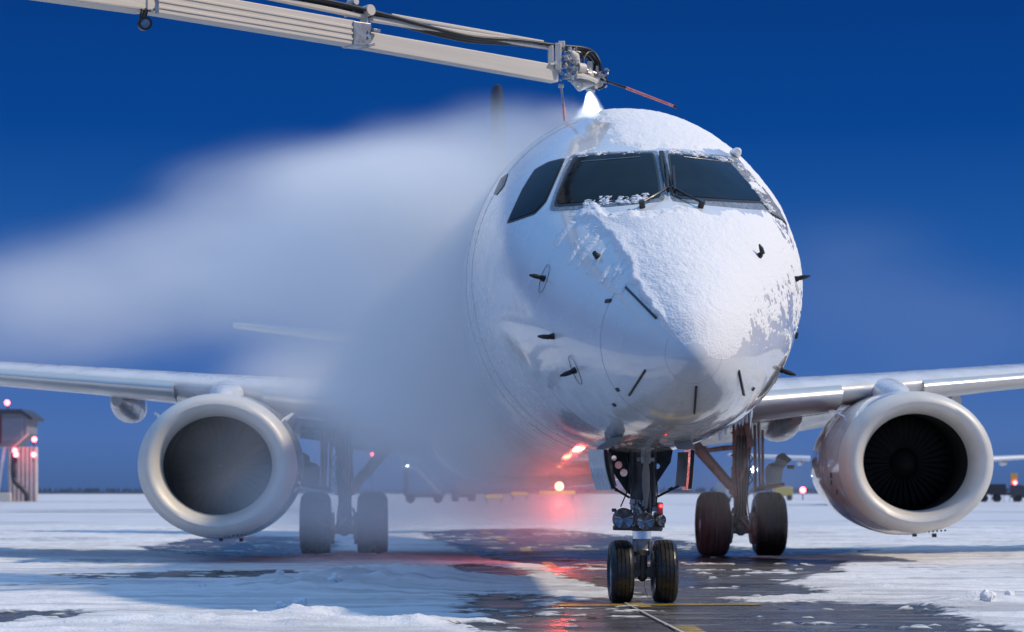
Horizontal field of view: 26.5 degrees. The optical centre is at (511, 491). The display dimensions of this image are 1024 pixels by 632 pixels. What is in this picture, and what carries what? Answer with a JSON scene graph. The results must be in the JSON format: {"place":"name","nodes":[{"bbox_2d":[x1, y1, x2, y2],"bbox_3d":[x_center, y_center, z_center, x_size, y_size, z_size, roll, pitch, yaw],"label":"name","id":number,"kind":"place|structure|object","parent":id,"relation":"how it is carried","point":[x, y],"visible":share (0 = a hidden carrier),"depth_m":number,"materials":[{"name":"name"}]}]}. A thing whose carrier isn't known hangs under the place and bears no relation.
{"place":"outdoors","nodes":[
{"label":"outdoors","id":0,"kind":"place"},
{"bbox_2d":[33,0,677,120],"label":"deicing boom","id":1,"kind":"object","parent":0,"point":[282,22],"visible":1,"depth_m":18.75,"materials":[{"name":"white paint"}]},
{"bbox_2d":[0,492,1008,493],"bbox_3d":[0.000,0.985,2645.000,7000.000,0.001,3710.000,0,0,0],"label":"field","id":2,"kind":"structure","parent":0,"point":[408,492],"depth_m":1712.78,"materials":[{"name":"white snow"}]},
{"bbox_2d":[1,487,1008,491],"bbox_3d":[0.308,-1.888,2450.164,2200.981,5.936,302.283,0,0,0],"label":"woods","id":3,"kind":"object","parent":2,"relation":"on","point":[385,489],"visible":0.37,"depth_m":2390.77,"materials":[{"name":"blue"}]},
{"bbox_2d":[0,525,1023,631],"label":"ground","id":4,"kind":"structure","parent":0,"point":[413,578],"depth_m":21.92,"materials":[{"name":"white snow"}]},
{"bbox_2d":[276,569,284,574],"bbox_3d":[-2.573,0.909,24.077,0.107,0.101,0.116,0,0,-5],"label":"snow chunk","id":5,"kind":"object","parent":4,"relation":"on","point":[279,571],"visible":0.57,"depth_m":24.05,"materials":[{"name":"white snow"}]},
{"bbox_2d":[276,601,285,608],"bbox_3d":[-1.845,0.913,17.364,0.085,0.076,0.097,0,0,-25],"label":"snow chunk","id":6,"kind":"object","parent":4,"relation":"on","point":[280,605],"visible":0.83,"depth_m":17.33,"materials":[{"name":"white snow"}]},
{"bbox_2d":[293,597,306,605],"bbox_3d":[-1.713,0.905,17.536,0.114,0.106,0.115,0,0,-16],"label":"snow chunk","id":7,"kind":"object","parent":4,"relation":"on","point":[299,600],"visible":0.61,"depth_m":17.50,"materials":[{"name":"white snow"}]},
{"bbox_2d":[328,573,343,581],"bbox_3d":[-1.718,0.884,21.000,0.207,0.187,0.195,0,0,-16],"label":"snow chunk","id":8,"kind":"object","parent":4,"relation":"on","point":[337,578],"visible":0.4,"depth_m":20.95,"materials":[{"name":"white snow"}]},
{"bbox_2d":[480,531,492,533],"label":"yellow marking","id":9,"kind":"object","parent":4,"relation":"on","point":[485,532],"visible":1,"depth_m":50.81,"materials":[{"name":"paint"}]},
{"bbox_2d":[493,536,509,540],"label":"yellow marking","id":10,"kind":"object","parent":4,"relation":"on","point":[502,539],"visible":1,"depth_m":43.44,"materials":[{"name":"paint"}]},
{"bbox_2d":[0,84,1023,602],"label":"airliner","id":11,"kind":"object","parent":4,"relation":"on","point":[626,308],"visible":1,"depth_m":20.62,"materials":[{"name":"white paint"}]},
{"bbox_2d":[494,174,507,194],"bbox_3d":[-0.096,-2.784,19.806,0.143,0.229,0.538,0,0,-3],"label":"cabin window","id":12,"kind":"structure","parent":11,"relation":"in","point":[502,181],"depth_m":19.74,"materials":[{"name":"grey glass"}]},
{"bbox_2d":[507,158,564,222],"bbox_3d":[0.192,-2.578,18.539,0.463,0.606,0.903,0,0,15],"label":"side window frame","id":13,"kind":"structure","parent":11,"relation":"in","point":[537,189],"depth_m":18.48,"materials":[{"name":"black glass"}]},
{"bbox_2d":[730,161,786,224],"bbox_3d":[2.131,-2.578,18.633,0.463,0.606,0.903,0,0,-21],"label":"side window frame","id":14,"kind":"structure","parent":11,"relation":"in","point":[778,215],"depth_m":18.56,"materials":[{"name":"black"}]},
{"bbox_2d":[520,548,532,552],"bbox_3d":[0.234,0.965,35.464,0.184,0.001,2.783,0,0,-1],"label":"yellow marking","id":15,"kind":"object","parent":4,"relation":"on","point":[527,549],"visible":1,"depth_m":35.98,"materials":[{"name":"paint"}]},
{"bbox_2d":[542,562,557,567],"bbox_3d":[0.494,0.965,28.483,0.147,0.001,2.246,0,0,-1],"label":"yellow marking","id":16,"kind":"object","parent":4,"relation":"on","point":[550,563],"visible":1,"depth_m":28.61,"materials":[{"name":"paint"}]},
{"bbox_2d":[626,601,651,607],"bbox_3d":[1.080,0.963,18.489,0.194,0.001,1.040,0,0,0],"label":"yellow marking","id":17,"kind":"object","parent":4,"relation":"on","point":[639,603],"visible":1,"depth_m":18.47,"materials":[{"name":"paint"}]},
{"bbox_2d":[626,603,683,631],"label":"white marking","id":18,"kind":"object","parent":4,"relation":"on","point":[657,619],"visible":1,"depth_m":16.12,"materials":[{"name":"paint"}]},
{"bbox_2d":[557,603,760,605],"bbox_3d":[1.148,0.967,18.525,2.030,0.001,0.329,0,0,-4],"label":"yellow marking","id":19,"kind":"object","parent":4,"relation":"on","point":[662,604],"visible":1,"depth_m":18.55,"materials":[{"name":"paint"}]},
{"bbox_2d":[669,625,704,631],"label":"yellow marking","id":20,"kind":"object","parent":4,"relation":"on","point":[688,628],"visible":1,"depth_m":15.30,"materials":[{"name":"paint"}]},
{"bbox_2d":[978,589,996,601],"bbox_3d":[4.035,0.898,18.426,0.154,0.140,0.146,0,0,13],"label":"snow chunk","id":21,"kind":"object","parent":4,"relation":"on","point":[988,595],"visible":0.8,"depth_m":18.38,"materials":[{"name":"white snow"}]},
{"bbox_2d":[1004,591,1014,594],"bbox_3d":[4.330,0.910,18.909,0.109,0.093,0.102,0,0,-6],"label":"snow chunk","id":22,"kind":"object","parent":4,"relation":"on","point":[1009,593],"visible":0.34,"depth_m":18.88,"materials":[{"name":"white snow"}]},
{"bbox_2d":[0,494,1023,525],"bbox_3d":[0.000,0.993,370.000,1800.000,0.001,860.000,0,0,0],"label":"snowfield","id":23,"kind":"structure","parent":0,"point":[533,509],"depth_m":106.52,"materials":[{"name":"white snow"}]},
{"bbox_2d":[0,400,43,501],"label":"control hut","id":24,"kind":"object","parent":23,"relation":"on","point":[18,430],"visible":1,"depth_m":198.98,"materials":[{"name":"grey metal"}]},
{"bbox_2d":[401,457,443,502],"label":"boarding stairs","id":25,"kind":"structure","parent":23,"relation":"on","point":[438,497],"depth_m":179.99,"materials":[{"name":"grey metal"}]},
{"bbox_2d":[451,482,475,500],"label":"airport truck","id":26,"kind":"object","parent":23,"relation":"on","point":[463,489],"visible":0.99,"depth_m":210.20,"materials":[{"name":"grey paint"}]},
{"bbox_2d":[485,494,502,502],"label":"taxiway sign","id":27,"kind":"object","parent":23,"relation":"on","point":[493,496],"visible":1,"depth_m":180.47,"materials":[{"name":"yellow"}]},
{"bbox_2d":[511,492,527,500],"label":"taxiway sign","id":28,"kind":"object","parent":23,"relation":"on","point":[519,494],"visible":1,"depth_m":225.60,"materials":[{"name":"yellow"}]},
{"bbox_2d":[538,491,575,499],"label":"taxiway sign","id":29,"kind":"object","parent":23,"relation":"on","point":[557,492],"visible":0.94,"depth_m":240.65,"materials":[{"name":"yellow"}]},
{"bbox_2d":[717,483,733,501],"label":"airport truck","id":30,"kind":"object","parent":23,"relation":"on","point":[721,487],"visible":0.14,"depth_m":200.39,"materials":[{"name":"grey paint"}]},
{"bbox_2d":[773,487,792,500],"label":"baggage cart","id":31,"kind":"object","parent":23,"relation":"on","point":[786,491],"visible":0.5,"depth_m":225.04,"materials":[{"name":"yellow metal"}]},
{"bbox_2d":[800,487,805,499],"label":"lamp post","id":32,"kind":"object","parent":23,"relation":"on","point":[802,490],"visible":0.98,"depth_m":240.63,"materials":[{"name":"grey"}]},
{"bbox_2d":[728,453,1023,465],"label":"parked airliner","id":33,"kind":"object","parent":23,"relation":"on","point":[1001,459],"visible":0.15,"depth_m":150.72,"materials":[{"name":"white metal"}]},
{"bbox_2d":[981,481,1023,501],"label":"airport truck","id":34,"kind":"object","parent":23,"relation":"on","point":[996,491],"visible":0.9,"depth_m":199.86,"materials":[{"name":"grey paint"}]},
{"bbox_2d":[1011,473,1016,501],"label":"warning board","id":35,"kind":"object","parent":23,"relation":"on","point":[1013,477],"visible":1,"depth_m":200.62,"materials":[{"name":"orange"}]},
{"bbox_2d":[0,0,1023,491],"label":"sky","id":36,"kind":"structure","parent":0,"point":[172,184],"materials":[{"name":"blue"}]}
]}

